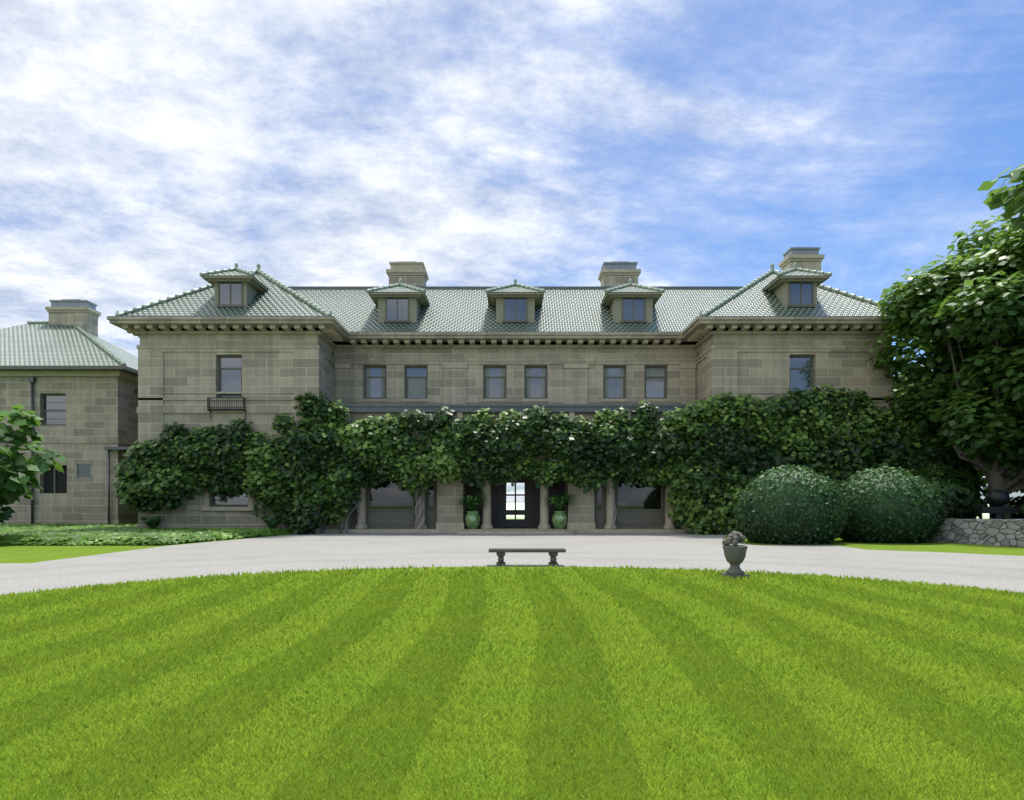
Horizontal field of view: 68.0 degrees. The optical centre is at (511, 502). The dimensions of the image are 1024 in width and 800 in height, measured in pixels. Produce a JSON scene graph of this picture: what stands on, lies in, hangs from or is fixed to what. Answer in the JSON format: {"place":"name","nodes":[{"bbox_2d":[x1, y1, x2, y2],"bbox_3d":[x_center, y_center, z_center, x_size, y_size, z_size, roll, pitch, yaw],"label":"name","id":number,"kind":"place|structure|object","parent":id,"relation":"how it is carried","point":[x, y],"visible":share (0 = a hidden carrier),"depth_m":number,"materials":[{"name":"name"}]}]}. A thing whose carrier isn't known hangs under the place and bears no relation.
{"place":"outdoors","nodes":[
{"label":"outdoors","id":0,"kind":"place"},
{"bbox_2d":[179,533,300,543],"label":"planting bed soil","id":1,"kind":"structure","parent":0,"point":[232,538],"depth_m":26.56,"materials":[{"name":"brown soil"}]},
{"bbox_2d":[0,404,66,523],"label":"tree foliage","id":2,"kind":"object","parent":1,"relation":"on","point":[17,475],"visible":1,"depth_m":22.88,"materials":[{"name":"green plant"}]},
{"bbox_2d":[0,523,292,545],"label":"ground cover","id":3,"kind":"object","parent":1,"relation":"on","point":[98,534],"visible":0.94,"depth_m":25.07,"materials":[{"name":"green plant"}]},
{"bbox_2d":[138,515,282,528],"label":"shrubs","id":4,"kind":"object","parent":3,"relation":"on","point":[271,523],"visible":0.69,"depth_m":29.87,"materials":[{"name":"green plant"}]},
{"bbox_2d":[49,247,820,477],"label":"mansion chimney cowls","id":5,"kind":"object","parent":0,"point":[605,265],"visible":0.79,"depth_m":38.13,"materials":[{"name":"black metal"}]},
{"bbox_2d":[45,299,873,527],"bbox_3d":[-8.300,-5.685,38.975,46.300,13.870,16.050,0,0,0],"label":"mansion interior","id":6,"kind":"object","parent":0,"point":[61,482],"visible":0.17,"depth_m":33.50,"materials":[{"name":"black"}]},
{"bbox_2d":[0,564,1023,799],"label":"lawn grass","id":7,"kind":"structure","parent":0,"point":[744,689],"depth_m":4.93,"materials":[{"name":"green plant"}]},
{"bbox_2d":[0,533,1023,595],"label":"gravel forecourt","id":8,"kind":"structure","parent":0,"point":[316,552],"depth_m":16.92,"materials":[{"name":"grey gravel"}]},
{"bbox_2d":[455,530,575,533],"bbox_3d":[0.150,1.195,30.770,4.900,0.110,0.900,0,0,0],"label":"entrance step","id":9,"kind":"object","parent":8,"relation":"on","point":[515,532],"visible":1,"depth_m":30.32,"materials":[{"name":"stone"}]},
{"bbox_2d":[552,511,566,528],"bbox_3d":[1.970,0.725,31.380,0.640,0.750,0.630,0,0,0],"label":"entrance planter pot","id":10,"kind":"object","parent":9,"relation":"on","point":[559,519],"visible":1,"depth_m":31.16,"materials":[{"name":"green ceramic"}]},
{"bbox_2d":[539,493,578,510],"bbox_3d":[1.924,-0.004,31.368,1.633,0.768,1.750,0,0,-32],"label":"fern planter","id":11,"kind":"object","parent":10,"relation":"in","point":[560,502],"visible":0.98,"depth_m":31.11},
{"bbox_2d":[489,548,565,565],"bbox_3d":[0.300,1.083,15.085,1.520,0.335,0.409,0,0,0],"label":"stone bench","id":12,"kind":"object","parent":8,"relation":"on","point":[553,553],"visible":0.99,"depth_m":14.91,"materials":[{"name":"grey stone"}]},
{"bbox_2d":[0,503,1023,689],"bbox_3d":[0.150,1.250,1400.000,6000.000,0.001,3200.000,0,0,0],"label":"lawn","id":13,"kind":"structure","parent":0,"point":[22,554],"depth_m":19.81,"materials":[{"name":"green plant"}]},
{"bbox_2d":[0,261,895,533],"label":"mansion stone walls","id":14,"kind":"structure","parent":13,"relation":"on","point":[178,377],"depth_m":31.40,"materials":[{"name":"beige stone"}]},
{"bbox_2d":[0,324,137,388],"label":"service roof tiles","id":15,"kind":"object","parent":14,"relation":"on","point":[43,345],"visible":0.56,"depth_m":38.32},
{"bbox_2d":[27,321,125,365],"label":"roof ridge caps","id":16,"kind":"object","parent":15,"relation":"on","point":[104,348],"visible":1,"depth_m":38.97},
{"bbox_2d":[207,397,555,488],"bbox_3d":[0.152,-2.388,31.750,24.495,3.575,3.260,0,0,0],"label":"mansion ironwork","id":17,"kind":"object","parent":14,"relation":"attached to","point":[476,487],"visible":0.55,"depth_m":30.12,"materials":[{"name":"black metal"}]},
{"bbox_2d":[0,282,814,528],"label":"mansion painted woodwork","id":18,"kind":"object","parent":14,"relation":"attached to","point":[406,518],"visible":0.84,"depth_m":31.90,"materials":[{"name":"grey paint"}]},
{"bbox_2d":[45,283,811,504],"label":"window panes","id":19,"kind":"structure","parent":18,"relation":"in","point":[231,380],"depth_m":33.43,"materials":[{"name":"glass"}]},
{"bbox_2d":[0,254,895,532],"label":"stone trim","id":20,"kind":"structure","parent":14,"relation":"attached to","point":[408,268],"depth_m":31.52,"materials":[{"name":"grey stone"}]},
{"bbox_2d":[28,286,885,523],"bbox_3d":[-3.515,-4.664,36.825,39.230,11.828,14.350,0,0,0],"label":"mansion leadwork","id":21,"kind":"object","parent":14,"relation":"attached to","point":[456,408],"visible":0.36,"depth_m":31.02,"materials":[{"name":"grey metal"}]},
{"bbox_2d":[465,511,479,528],"bbox_3d":[-1.630,0.725,31.380,0.640,0.750,0.630,0,0,0],"label":"planter pot","id":22,"kind":"object","parent":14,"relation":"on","point":[472,519],"visible":1,"depth_m":31.16,"materials":[{"name":"green ceramic"}]},
{"bbox_2d":[457,492,491,510],"bbox_3d":[-1.594,-0.025,31.384,1.756,0.809,1.752,0,0,0],"label":"fern","id":23,"kind":"object","parent":22,"relation":"in","point":[471,502],"visible":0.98,"depth_m":31.09,"materials":[{"name":"green plant"}]},
{"bbox_2d":[126,405,844,528],"bbox_3d":[1.164,-1.521,30.126,33.124,5.562,1.758,0,0,0],"label":"climbing vine shade","id":24,"kind":"object","parent":14,"relation":"attached to","point":[426,462],"visible":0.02,"depth_m":30.25,"materials":[{"name":"green plant"}]},
{"bbox_2d":[123,273,886,331],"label":"roof tiles","id":25,"kind":"object","parent":14,"relation":"on","point":[558,310],"visible":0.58,"depth_m":33.28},
{"bbox_2d":[115,262,887,315],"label":"roof ridge caps","id":26,"kind":"object","parent":25,"relation":"on","point":[252,273],"visible":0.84,"depth_m":31.69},
{"bbox_2d":[202,276,829,322],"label":"dormers","id":27,"kind":"object","parent":25,"relation":"on","point":[778,287],"visible":0.48,"depth_m":33.21,"materials":[{"name":"grey stone"}]},
{"bbox_2d":[207,270,822,303],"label":"dormer roof tiles","id":28,"kind":"object","parent":14,"relation":"on","point":[515,288],"visible":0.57,"depth_m":33.10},
{"bbox_2d":[466,474,564,527],"bbox_3d":[0.150,-0.135,33.430,4.340,2.470,0.180,0,0,0],"label":"front door","id":29,"kind":"structure","parent":14,"relation":"in","point":[530,512],"depth_m":33.40,"materials":[{"name":"black wood"}]},
{"bbox_2d":[370,478,660,508],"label":"ground-floor windows","id":30,"kind":"structure","parent":14,"relation":"in","point":[388,494],"depth_m":31.89,"materials":[{"name":"glass"}]},
{"bbox_2d":[112,383,983,534],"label":"climbing vines","id":31,"kind":"object","parent":14,"relation":"attached to","point":[829,432],"visible":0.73,"depth_m":29.95,"materials":[{"name":"green plant"}]},
{"bbox_2d":[281,476,674,533],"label":"vine trunks","id":32,"kind":"object","parent":13,"relation":"on","point":[416,513],"visible":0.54,"depth_m":31.31,"materials":[{"name":"brown plant"}]},
{"bbox_2d":[720,531,749,577],"bbox_3d":[3.691,0.856,12.601,0.428,0.788,0.426,0,0,0],"label":"stone urn with flowers","id":33,"kind":"object","parent":13,"relation":"on","point":[735,554],"visible":1,"depth_m":12.48,"materials":[{"name":"grey stone"}]},
{"bbox_2d":[733,464,851,544],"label":"yew dome","id":34,"kind":"structure","parent":13,"relation":"on","point":[787,504],"depth_m":22.52,"materials":[{"name":"green plant"}]},
{"bbox_2d":[836,466,946,543],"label":"yew dome","id":35,"kind":"structure","parent":13,"relation":"on","point":[891,505],"depth_m":23.15,"materials":[{"name":"green plant"}]},
{"bbox_2d":[893,365,978,472],"bbox_3d":[18.723,-3.418,35.902,9.009,6.945,7.654,0,0,0],"label":"tree foliage","id":36,"kind":"object","parent":13,"relation":"on","point":[896,382],"depth_m":34.90,"materials":[{"name":"green plant"}]},
{"bbox_2d":[897,440,980,506],"bbox_3d":[16.431,-0.736,30.024,3.918,4.109,3.578,0,0,0],"label":"shrub","id":37,"kind":"object","parent":13,"relation":"on","point":[950,461],"visible":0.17,"depth_m":28.68,"materials":[{"name":"green plant"}]},
{"bbox_2d":[863,215,1023,479],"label":"tree foliage","id":38,"kind":"object","parent":13,"relation":"on","point":[968,298],"visible":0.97,"depth_m":26.30,"materials":[{"name":"green plant"}]},
{"bbox_2d":[903,463,988,518],"bbox_3d":[15.124,-0.050,27.280,3.396,2.703,2.818,0,0,0],"label":"shrub","id":39,"kind":"object","parent":13,"relation":"on","point":[963,499],"visible":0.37,"depth_m":26.45,"materials":[{"name":"green plant"}]},
{"bbox_2d":[918,312,1023,518],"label":"maple tree right trunk and limbs","id":40,"kind":"object","parent":13,"relation":"on","point":[997,481],"visible":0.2,"depth_m":26.73,"materials":[{"name":"brown plant"}]},
{"bbox_2d":[977,490,1019,518],"bbox_3d":[15.750,0.415,24.600,1.200,1.670,0.647,0,0,0],"label":"garden sculpture","id":41,"kind":"object","parent":13,"relation":"on","point":[998,500],"visible":0.64,"depth_m":24.45,"materials":[{"name":"black metal"}]},
{"bbox_2d":[974,467,1023,493],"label":"tree foliage","id":42,"kind":"object","parent":13,"relation":"on","point":[980,473],"depth_m":42.17,"materials":[{"name":"green plant"}]},
{"bbox_2d":[1009,496,1023,518],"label":"hedge","id":43,"kind":"object","parent":13,"relation":"on","point":[1017,501],"visible":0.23,"depth_m":29.63,"materials":[{"name":"green plant"}]},
{"bbox_2d":[0,0,1023,502],"label":"sky","id":44,"kind":"structure","parent":0,"point":[147,147],"materials":[{"name":"blue"}]},
{"bbox_2d":[366,368,664,397],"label":"mansion curtains","id":45,"kind":"object","parent":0,"point":[416,386],"visible":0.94,"depth_m":33.45,"materials":[{"name":"grey fabric"}]},
{"bbox_2d":[927,518,1023,546],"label":"stone retaining wall","id":46,"kind":"structure","parent":0,"point":[1002,532],"depth_m":22.41,"materials":[{"name":"stone"}]},
{"bbox_2d":[977,164,1023,230],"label":"tree foliage","id":47,"kind":"object","parent":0,"point":[1010,200],"visible":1,"depth_m":9.84,"materials":[{"name":"green plant"}]}
]}

